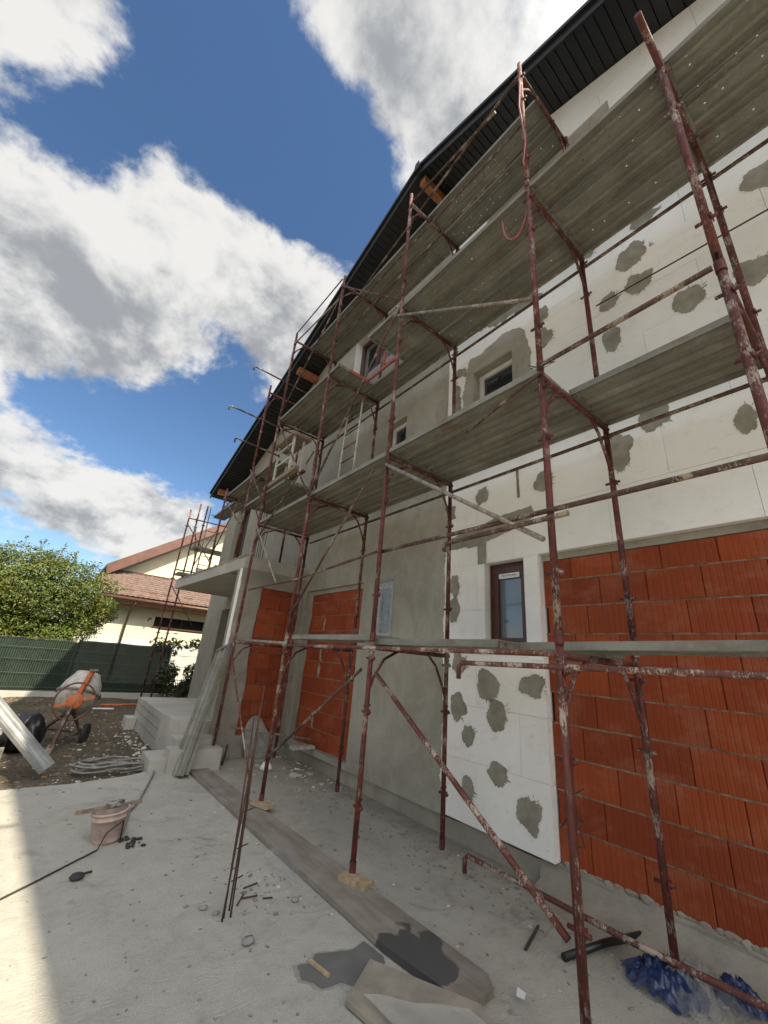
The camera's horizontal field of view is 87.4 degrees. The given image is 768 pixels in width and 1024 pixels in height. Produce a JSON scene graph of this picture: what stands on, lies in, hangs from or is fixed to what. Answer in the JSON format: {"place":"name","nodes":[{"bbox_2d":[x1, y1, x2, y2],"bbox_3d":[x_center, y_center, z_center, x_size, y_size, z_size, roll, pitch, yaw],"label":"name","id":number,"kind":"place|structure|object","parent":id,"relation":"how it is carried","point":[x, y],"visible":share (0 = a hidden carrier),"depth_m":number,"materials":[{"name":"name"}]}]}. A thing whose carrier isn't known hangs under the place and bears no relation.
{"place":"outdoors","nodes":[
{"label":"outdoors","id":0,"kind":"place"},
{"bbox_2d":[0,689,220,789],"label":"dirt yard","id":1,"kind":"structure","parent":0,"point":[28,773],"depth_m":6.33,"materials":[{"name":"soil"}]},
{"bbox_2d":[4,711,47,752],"bbox_3d":[-5.203,3.197,5.863,0.455,0.534,0.478,20,-25,-34],"label":"rubbish bag","id":2,"kind":"object","parent":1,"relation":"on","point":[35,725],"visible":0.59,"depth_m":5.81,"materials":[{"name":"black plastic"}]},
{"bbox_2d":[0,696,54,773],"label":"zinc profile","id":3,"kind":"object","parent":1,"relation":"on","point":[30,748],"visible":1,"depth_m":4.88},
{"bbox_2d":[0,535,126,641],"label":"garden tree","id":4,"kind":"object","parent":1,"relation":"on","point":[21,616],"visible":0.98,"depth_m":12.26,"materials":[{"name":"green plant"}]},
{"bbox_2d":[0,698,143,789],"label":"clods","id":5,"kind":"object","parent":1,"relation":"on","point":[58,774],"visible":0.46,"depth_m":6.22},
{"bbox_2d":[45,669,101,752],"bbox_3d":[-5.045,3.138,6.480,0.802,1.144,1.273,20,-25,-34],"label":"cement mixer","id":6,"kind":"object","parent":1,"relation":"on","point":[78,692],"visible":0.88,"depth_m":6.53,"materials":[{"name":"metal"}]},
{"bbox_2d":[68,756,143,773],"bbox_3d":[-3.580,3.317,5.294,0.967,0.135,0.465,20,-25,-34],"label":"conduit coil","id":7,"kind":"object","parent":1,"relation":"on","point":[88,764],"visible":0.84,"depth_m":5.16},
{"bbox_2d":[147,660,194,697],"bbox_3d":[-6.480,5.368,12.715,1.892,1.276,1.024,20,-25,-34],"label":"bush","id":8,"kind":"object","parent":1,"relation":"on","point":[168,675],"visible":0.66,"depth_m":12.51,"materials":[{"name":"green plant"}]},
{"bbox_2d":[121,697,222,773],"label":"entrance steps","id":9,"kind":"structure","parent":1,"relation":"on","point":[159,725],"depth_m":6.26,"materials":[{"name":"concrete"}]},
{"bbox_2d":[140,504,226,696],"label":"scaffold tower","id":10,"kind":"structure","parent":1,"relation":"on","point":[197,548],"depth_m":13.11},
{"bbox_2d":[172,644,230,777],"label":"leaning deck","id":11,"kind":"structure","parent":1,"relation":"on","point":[190,736],"depth_m":5.67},
{"bbox_2d":[184,643,231,775],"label":"leaning deck","id":12,"kind":"structure","parent":1,"relation":"on","point":[191,760],"depth_m":5.55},
{"bbox_2d":[0,0,586,638],"label":"sky","id":13,"kind":"structure","parent":0,"point":[184,184],"materials":[{"name":"blue"}]},
{"bbox_2d":[0,754,749,1023],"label":"concrete slab","id":14,"kind":"structure","parent":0,"point":[49,981],"depth_m":2.54,"materials":[{"name":"concrete"}]},
{"bbox_2d":[90,804,130,845],"bbox_3d":[-2.317,2.613,3.366,0.284,0.242,0.284,20,-25,-34],"label":"bucket","id":15,"kind":"object","parent":14,"relation":"on","point":[103,822],"visible":0.84,"depth_m":3.28,"materials":[{"name":"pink plastic"}]},
{"bbox_2d":[189,768,284,834],"bbox_3d":[-1.821,3.229,4.606,0.315,0.030,2.353,21,-26,-36],"label":"ground board","id":16,"kind":"object","parent":14,"relation":"on","point":[226,794],"visible":0.79,"depth_m":4.39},
{"bbox_2d":[250,799,274,809],"bbox_3d":[-1.293,3.106,4.267,0.240,0.032,0.120,-8,-24,31],"label":"wood pad","id":17,"kind":"object","parent":16,"relation":"on","point":[264,805],"visible":0.93,"depth_m":4.24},
{"bbox_2d":[259,628,353,801],"bbox_3d":[-0.875,2.412,4.916,1.035,1.810,0.110,20,-25,-35],"label":"scaffold section","id":18,"kind":"object","parent":17,"relation":"on","point":[272,728],"visible":0.91,"depth_m":4.88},
{"bbox_2d":[265,668,361,759],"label":"scaffold tube","id":19,"kind":"object","parent":18,"relation":"attached to","point":[349,680],"visible":1,"depth_m":3.92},
{"bbox_2d":[285,485,368,645],"bbox_3d":[-0.715,0.733,5.539,1.035,2.070,0.110,19,-25,-33],"label":"scaffold section","id":20,"kind":"object","parent":18,"relation":"on","point":[304,534],"visible":0.9,"depth_m":5.55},
{"bbox_2d":[259,494,328,527],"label":"scaffold deck","id":21,"kind":"structure","parent":20,"relation":"on","point":[291,511],"depth_m":6.36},
{"bbox_2d":[308,373,379,492],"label":"scaffold section","id":22,"kind":"object","parent":20,"relation":"on","point":[329,378],"visible":0.73,"depth_m":6.29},
{"bbox_2d":[280,363,353,427],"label":"scaffold deck","id":23,"kind":"structure","parent":22,"relation":"on","point":[299,411],"depth_m":6.93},
{"bbox_2d":[328,275,388,377],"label":"scaffold section","id":24,"kind":"object","parent":22,"relation":"on","point":[378,310],"visible":0.68,"depth_m":6.94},
{"bbox_2d":[324,304,385,361],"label":"scaffold deck","id":25,"kind":"structure","parent":24,"relation":"on","point":[353,336],"depth_m":8.11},
{"bbox_2d":[360,220,439,302],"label":"scaffold deck","id":26,"kind":"structure","parent":24,"relation":"on","point":[423,242],"depth_m":6.59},
{"bbox_2d":[336,148,522,342],"bbox_3d":[0.289,-3.153,5.235,0.024,0.044,3.470,20,-25,-34],"label":"scaffold tube","id":27,"kind":"object","parent":24,"relation":"attached to","point":[458,216],"visible":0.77,"depth_m":4.73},
{"bbox_2d":[342,124,767,427],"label":"scaffold tube","id":28,"kind":"object","parent":24,"relation":"attached to","point":[727,153],"visible":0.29,"depth_m":4.30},
{"bbox_2d":[310,452,409,501],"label":"scaffold deck","id":29,"kind":"structure","parent":20,"relation":"on","point":[356,478],"depth_m":5.00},
{"bbox_2d":[221,685,264,921],"bbox_3d":[-0.931,1.909,2.748,0.067,1.331,0.127,-6,-23,26],"label":"rebar bundle","id":30,"kind":"object","parent":14,"relation":"on","point":[245,804],"visible":1,"depth_m":2.68,"materials":[{"name":"metal"}]},
{"bbox_2d":[244,716,276,759],"bbox_3d":[-1.990,3.640,6.515,0.580,0.590,0.178,20,-25,-34],"label":"shovel","id":31,"kind":"object","parent":14,"relation":"on","point":[262,744],"visible":0.67,"depth_m":6.45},
{"bbox_2d":[292,948,353,991],"bbox_3d":[-0.250,2.454,2.146,0.438,0.004,0.394,20,-25,-34],"label":"damp patch","id":32,"kind":"object","parent":14,"relation":"on","point":[297,975],"visible":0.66,"depth_m":2.08,"materials":[{"name":"concrete"}]},
{"bbox_2d":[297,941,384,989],"bbox_3d":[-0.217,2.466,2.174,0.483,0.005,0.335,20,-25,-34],"label":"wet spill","id":33,"kind":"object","parent":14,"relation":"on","point":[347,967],"visible":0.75,"depth_m":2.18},
{"bbox_2d":[7,758,731,1022],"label":"grit","id":34,"kind":"object","parent":14,"relation":"on","point":[511,1012],"visible":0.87,"depth_m":2.90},
{"bbox_2d":[254,825,493,1005],"bbox_3d":[-0.284,2.700,2.870,0.336,0.035,2.403,21,-26,-36],"label":"ground board","id":35,"kind":"object","parent":14,"relation":"on","point":[400,937],"visible":0.89,"depth_m":2.50,"materials":[{"name":"wood"}]},
{"bbox_2d":[338,869,373,891],"bbox_3d":[-0.206,2.700,2.944,0.240,0.032,0.120,-8,-24,31],"label":"wood pad","id":36,"kind":"object","parent":35,"relation":"on","point":[360,882],"visible":1,"depth_m":2.92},
{"bbox_2d":[349,641,450,873],"bbox_3d":[0.212,2.014,3.611,1.035,1.810,0.110,20,-25,-34],"label":"scaffold section","id":37,"kind":"object","parent":36,"relation":"on","point":[357,805],"visible":0.95,"depth_m":3.56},
{"bbox_2d":[370,440,453,641],"bbox_3d":[0.355,0.334,4.247,1.035,2.070,0.110,20,-25,-34],"label":"scaffold section","id":38,"kind":"object","parent":37,"relation":"on","point":[377,593],"visible":0.85,"depth_m":4.24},
{"bbox_2d":[288,469,374,616],"bbox_3d":[-0.632,0.409,4.626,0.027,1.519,1.519,20,-25,-34],"label":"scaffold tube","id":39,"kind":"object","parent":38,"relation":"attached to","point":[336,534],"visible":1,"depth_m":4.59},
{"bbox_2d":[330,463,430,508],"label":"scaffold deck","id":40,"kind":"structure","parent":38,"relation":"on","point":[374,489],"depth_m":5.22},
{"bbox_2d":[349,473,448,514],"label":"scaffold deck","id":41,"kind":"structure","parent":38,"relation":"on","point":[405,492],"depth_m":5.36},
{"bbox_2d":[387,296,458,450],"bbox_3d":[0.527,-1.534,4.948,1.035,2.220,0.110,20,-25,-34],"label":"scaffold section","id":42,"kind":"object","parent":38,"relation":"on","point":[433,332],"visible":0.77,"depth_m":4.99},
{"bbox_2d":[307,306,399,496],"bbox_3d":[-0.429,-1.383,5.258,0.034,2.101,1.736,20,-25,-34],"label":"scaffold tube","id":43,"kind":"object","parent":42,"relation":"attached to","point":[356,395],"visible":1,"depth_m":5.22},
{"bbox_2d":[368,306,416,349],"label":"scaffold deck","id":44,"kind":"structure","parent":42,"relation":"on","point":[376,335],"depth_m":5.42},
{"bbox_2d":[363,333,451,400],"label":"scaffold deck","id":45,"kind":"structure","parent":42,"relation":"on","point":[380,388],"depth_m":6.06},
{"bbox_2d":[386,320,434,360],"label":"scaffold deck","id":46,"kind":"structure","parent":42,"relation":"on","point":[416,337],"depth_m":5.56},
{"bbox_2d":[400,193,459,304],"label":"scaffold section","id":47,"kind":"object","parent":42,"relation":"on","point":[429,221],"visible":0.66,"depth_m":5.63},
{"bbox_2d":[375,235,455,312],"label":"scaffold deck","id":48,"kind":"structure","parent":47,"relation":"on","point":[417,271],"depth_m":6.74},
{"bbox_2d":[397,297,532,316],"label":"scaffold tube","id":49,"kind":"object","parent":42,"relation":"attached to","point":[514,301],"visible":1,"depth_m":3.79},
{"bbox_2d":[403,188,542,319],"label":"scaffold deck","id":50,"kind":"structure","parent":42,"relation":"on","point":[488,242],"depth_m":4.36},
{"bbox_2d":[421,216,560,332],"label":"scaffold deck","id":51,"kind":"structure","parent":42,"relation":"on","point":[510,260],"depth_m":4.52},
{"bbox_2d":[385,463,545,541],"bbox_3d":[0.512,-0.163,3.361,0.036,1.170,1.740,20,-25,-34],"label":"scaffold tube","id":52,"kind":"object","parent":38,"relation":"attached to","point":[535,535],"visible":1,"depth_m":3.07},
{"bbox_2d":[442,510,569,551],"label":"scaffold tube","id":53,"kind":"object","parent":52,"relation":"attached to","point":[520,524],"visible":1,"depth_m":2.71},
{"bbox_2d":[389,368,560,462],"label":"scaffold deck","id":54,"kind":"structure","parent":38,"relation":"on","point":[448,430],"depth_m":3.61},
{"bbox_2d":[412,388,578,472],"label":"scaffold deck","id":55,"kind":"structure","parent":38,"relation":"on","point":[519,424],"depth_m":3.82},
{"bbox_2d":[433,412,597,481],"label":"scaffold deck","id":56,"kind":"structure","parent":38,"relation":"on","point":[577,423],"depth_m":4.01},
{"bbox_2d":[365,639,518,649],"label":"scaffold deck","id":57,"kind":"structure","parent":37,"relation":"on","point":[473,643],"depth_m":3.03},
{"bbox_2d":[292,634,399,642],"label":"scaffold deck","id":58,"kind":"structure","parent":57,"relation":"on","point":[356,638],"depth_m":4.23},
{"bbox_2d":[191,756,613,996],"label":"foam crumbs","id":59,"kind":"object","parent":14,"relation":"on","point":[294,775],"visible":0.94,"depth_m":5.38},
{"bbox_2d":[345,959,493,1023],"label":"loose board","id":60,"kind":"object","parent":14,"relation":"on","point":[377,978],"visible":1,"depth_m":1.95,"materials":[{"name":"grey wood"}]},
{"bbox_2d":[364,994,486,1023],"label":"fibre sheet","id":61,"kind":"object","parent":60,"relation":"on","point":[407,1011],"visible":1,"depth_m":1.84,"materials":[{"name":"grey"}]},
{"bbox_2d":[561,930,641,961],"bbox_3d":[1.396,2.697,2.510,0.731,0.070,0.058,13,-22,-20],"label":"black pipe","id":62,"kind":"object","parent":14,"relation":"on","point":[591,947],"visible":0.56,"depth_m":2.48,"materials":[{"name":"plastic"}]},
{"bbox_2d":[551,620,682,1023],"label":"scaffold section","id":63,"kind":"object","parent":14,"relation":"on","point":[664,881],"visible":0.73,"depth_m":2.33,"materials":[{"name":"metal"}]},
{"bbox_2d":[282,644,559,656],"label":"scaffold tube","id":64,"kind":"object","parent":63,"relation":"attached to","point":[500,652],"visible":1,"depth_m":2.84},
{"bbox_2d":[374,672,570,942],"bbox_3d":[0.389,1.664,2.619,0.036,1.060,1.620,20,-25,-34],"label":"scaffold tube","id":65,"kind":"object","parent":63,"relation":"attached to","point":[540,901],"visible":1,"depth_m":2.28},
{"bbox_2d":[556,670,585,956],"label":"spare tube","id":66,"kind":"object","parent":63,"relation":"attached to","point":[573,841],"visible":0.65,"depth_m":1.95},
{"bbox_2d":[534,369,639,658],"bbox_3d":[1.468,-0.070,2.916,1.035,2.070,0.110,19,-25,-33],"label":"scaffold section","id":67,"kind":"object","parent":63,"relation":"on","point":[544,382],"visible":0.95,"depth_m":2.88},
{"bbox_2d":[310,377,766,543],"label":"scaffold tube","id":68,"kind":"object","parent":67,"relation":"attached to","point":[701,402],"visible":1,"depth_m":3.65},
{"bbox_2d":[523,176,598,377],"bbox_3d":[1.624,-1.939,3.628,1.035,2.220,0.110,20,-25,-34],"label":"scaffold section","id":69,"kind":"object","parent":67,"relation":"on","point":[574,251],"visible":0.78,"depth_m":3.67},
{"bbox_2d":[439,238,577,345],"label":"scaffold deck","id":70,"kind":"structure","parent":69,"relation":"on","point":[457,331],"depth_m":4.72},
{"bbox_2d":[515,61,570,187],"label":"scaffold section","id":71,"kind":"object","parent":69,"relation":"on","point":[533,94],"visible":0.69,"depth_m":4.38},
{"bbox_2d":[339,125,520,323],"bbox_3d":[0.322,-3.526,5.376,0.024,0.044,3.470,20,-25,-34],"label":"scaffold tube","id":72,"kind":"object","parent":71,"relation":"attached to","point":[465,186],"visible":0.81,"depth_m":4.89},
{"bbox_2d":[360,75,517,291],"bbox_3d":[0.528,-4.365,5.804,0.030,0.130,3.488,17,-24,-29],"label":"scaffold tube","id":73,"kind":"object","parent":71,"relation":"attached to","point":[460,155],"visible":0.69,"depth_m":5.36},
{"bbox_2d":[428,100,549,230],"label":"scaffold deck","id":74,"kind":"structure","parent":71,"relation":"on","point":[537,122],"depth_m":5.24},
{"bbox_2d":[445,124,564,246],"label":"scaffold deck","id":75,"kind":"structure","parent":71,"relation":"on","point":[507,187],"depth_m":5.47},
{"bbox_2d":[319,138,767,451],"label":"scaffold tube","id":76,"kind":"object","parent":69,"relation":"attached to","point":[715,176],"visible":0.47,"depth_m":4.13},
{"bbox_2d":[529,66,667,211],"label":"scaffold deck","id":77,"kind":"structure","parent":69,"relation":"on","point":[563,174],"depth_m":3.33,"materials":[{"name":"wood"}]},
{"bbox_2d":[548,110,687,234],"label":"scaffold deck","id":78,"kind":"structure","parent":69,"relation":"on","point":[650,147],"depth_m":3.55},
{"bbox_2d":[537,265,712,368],"bbox_3d":[1.457,-1.197,2.567,0.034,0.054,1.041,20,-25,-34],"label":"scaffold tube","id":79,"kind":"object","parent":69,"relation":"attached to","point":[675,288],"visible":1,"depth_m":2.47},
{"bbox_2d":[566,141,701,254],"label":"scaffold deck","id":80,"kind":"structure","parent":69,"relation":"on","point":[645,192],"depth_m":3.73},
{"bbox_2d":[382,453,767,552],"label":"scaffold tube","id":81,"kind":"object","parent":67,"relation":"attached to","point":[708,471],"visible":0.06,"depth_m":2.24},
{"bbox_2d":[456,660,767,680],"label":"scaffold tube","id":82,"kind":"object","parent":63,"relation":"attached to","point":[749,675],"visible":1,"depth_m":1.89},
{"bbox_2d":[462,853,767,1012],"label":"scaffold tube","id":83,"kind":"object","parent":63,"relation":"attached to","point":[713,981],"visible":0.95,"depth_m":2.35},
{"bbox_2d":[516,640,767,656],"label":"scaffold deck","id":84,"kind":"structure","parent":63,"relation":"on","point":[740,648],"depth_m":2.21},
{"bbox_2d":[619,953,712,1015],"bbox_3d":[1.569,2.575,2.265,0.457,0.146,0.436,20,-25,-34],"label":"blue bag","id":85,"kind":"object","parent":14,"relation":"on","point":[676,991],"visible":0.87,"depth_m":2.17,"materials":[{"name":"blue"}]},
{"bbox_2d":[709,972,767,1021],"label":"blue bag","id":86,"kind":"object","parent":14,"relation":"on","point":[740,1007],"visible":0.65,"depth_m":2.13,"materials":[{"name":"blue"}]},
{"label":"wood pad","id":87,"kind":"object","parent":14,"relation":"on","visible":0},
{"bbox_2d":[212,629,292,757],"bbox_3d":[-2.010,2.830,6.281,1.035,1.810,0.110,20,-25,-34],"label":"scaffold section","id":88,"kind":"object","parent":87,"relation":"on","point":[250,644],"visible":0.88,"depth_m":6.30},
{"bbox_2d":[234,515,308,640],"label":"scaffold section","id":89,"kind":"object","parent":88,"relation":"on","point":[248,574],"visible":0.94,"depth_m":6.93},
{"bbox_2d":[257,414,324,521],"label":"scaffold section","id":90,"kind":"object","parent":89,"relation":"on","point":[322,441],"visible":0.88,"depth_m":7.61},
{"bbox_2d":[280,334,336,417],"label":"scaffold section","id":91,"kind":"object","parent":90,"relation":"on","point":[290,367],"visible":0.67,"depth_m":8.27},
{"bbox_2d":[311,293,371,354],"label":"scaffold deck","id":92,"kind":"structure","parent":91,"relation":"on","point":[346,323],"depth_m":7.94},
{"bbox_2d":[295,376,372,433],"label":"scaffold deck","id":93,"kind":"structure","parent":90,"relation":"on","point":[310,423],"depth_m":7.10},
{"bbox_2d":[310,393,376,439],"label":"scaffold deck","id":94,"kind":"structure","parent":90,"relation":"on","point":[332,424],"depth_m":7.48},
{"bbox_2d":[277,502,345,532],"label":"scaffold deck","id":95,"kind":"structure","parent":89,"relation":"on","point":[319,514],"depth_m":6.55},
{"bbox_2d":[337,377,366,477],"bbox_3d":[-0.543,-1.204,6.564,0.181,2.413,0.621,20,-25,-34],"label":"ladder","id":96,"kind":"object","parent":95,"relation":"on","point":[356,441],"visible":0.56,"depth_m":6.55,"materials":[{"name":"metal"}]},
{"bbox_2d":[294,509,360,536],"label":"scaffold deck","id":97,"kind":"structure","parent":89,"relation":"on","point":[335,520],"depth_m":6.74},
{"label":"scaffold section","id":98,"kind":"object","parent":14,"relation":"on","visible":0},
{"bbox_2d":[712,251,767,448],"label":"scaffold section","id":99,"kind":"object","parent":98,"relation":"on","point":[744,331],"visible":0.98,"depth_m":2.01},
{"bbox_2d":[569,315,750,410],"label":"scaffold deck","id":100,"kind":"structure","parent":99,"relation":"on","point":[711,341],"depth_m":2.82,"materials":[{"name":"wood"}]},
{"bbox_2d":[589,345,762,425],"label":"scaffold deck","id":101,"kind":"structure","parent":99,"relation":"on","point":[716,372],"depth_m":3.04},
{"bbox_2d":[634,10,767,355],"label":"scaffold section","id":102,"kind":"object","parent":99,"relation":"on","point":[682,127],"visible":0.96,"depth_m":2.77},
{"bbox_2d":[663,0,767,100],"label":"scaffold deck","id":103,"kind":"structure","parent":102,"relation":"on","point":[719,36],"depth_m":2.78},
{"bbox_2d":[680,26,767,135],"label":"scaffold deck","id":104,"kind":"structure","parent":102,"relation":"on","point":[741,74],"depth_m":2.97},
{"bbox_2d":[695,80,767,165],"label":"scaffold deck","id":105,"kind":"structure","parent":102,"relation":"on","point":[736,124],"depth_m":3.18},
{"label":"ground","id":106,"kind":"structure","parent":0,"visible":0},
{"bbox_2d":[0,634,171,698],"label":"fence","id":107,"kind":"object","parent":106,"relation":"on","point":[29,667],"visible":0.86,"depth_m":11.51,"materials":[{"name":"plastic"}]},
{"bbox_2d":[77,522,226,684],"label":"neighbour house","id":108,"kind":"structure","parent":106,"relation":"on","point":[144,578],"depth_m":17.69,"materials":[{"name":"paint"}]},
{"bbox_2d":[153,617,203,630],"bbox_3d":[-9.099,4.978,17.832,2.050,0.390,0.100,20,-25,-34],"label":"window","id":109,"kind":"structure","parent":108,"relation":"in","point":[176,623],"depth_m":17.84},
{"bbox_2d":[174,0,767,1023],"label":"house","id":110,"kind":"structure","parent":106,"relation":"on","point":[696,554],"depth_m":3.90,"materials":[{"name":"concrete"}]},
{"bbox_2d":[233,466,285,562],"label":"scaffold section","id":111,"kind":"object","parent":110,"relation":"on","point":[243,517],"visible":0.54,"depth_m":8.14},
{"bbox_2d":[245,478,301,511],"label":"scaffold deck","id":112,"kind":"structure","parent":111,"relation":"on","point":[276,492],"depth_m":7.32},
{"bbox_2d":[263,431,311,489],"bbox_3d":[-1.626,-0.912,7.145,0.420,0.920,1.300,20,-25,-34],"label":"trestle","id":113,"kind":"object","parent":112,"relation":"on","point":[296,441],"visible":0.78,"depth_m":7.22,"materials":[{"name":"paint"}]},
{"bbox_2d":[262,485,315,514],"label":"scaffold deck","id":114,"kind":"structure","parent":111,"relation":"on","point":[294,496],"depth_m":7.53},
{"bbox_2d":[360,328,393,376],"bbox_3d":[-0.079,-3.401,8.545,0.075,1.260,1.430,20,-25,-34],"label":"window","id":115,"kind":"structure","parent":110,"relation":"in","point":[370,348],"depth_m":8.88,"materials":[{"name":"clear glass"}]},
{"bbox_2d":[370,577,394,636],"bbox_3d":[0.014,1.426,5.775,0.133,0.920,0.480,20,-25,-34],"label":"window","id":116,"kind":"structure","parent":110,"relation":"in","point":[385,601],"depth_m":5.75,"materials":[{"name":"white glass"}]},
{"bbox_2d":[480,359,512,398],"bbox_3d":[1.525,-1.485,5.304,0.072,1.060,0.640,20,-25,-34],"label":"window","id":117,"kind":"structure","parent":110,"relation":"in","point":[502,375],"depth_m":5.44,"materials":[{"name":"clear glass"}]},
{"bbox_2d":[491,561,526,641],"bbox_3d":[1.360,0.987,4.276,0.076,0.900,0.500,20,-25,-34],"label":"window","id":118,"kind":"structure","parent":110,"relation":"in","point":[508,612],"depth_m":4.30,"materials":[{"name":"brown glass"}]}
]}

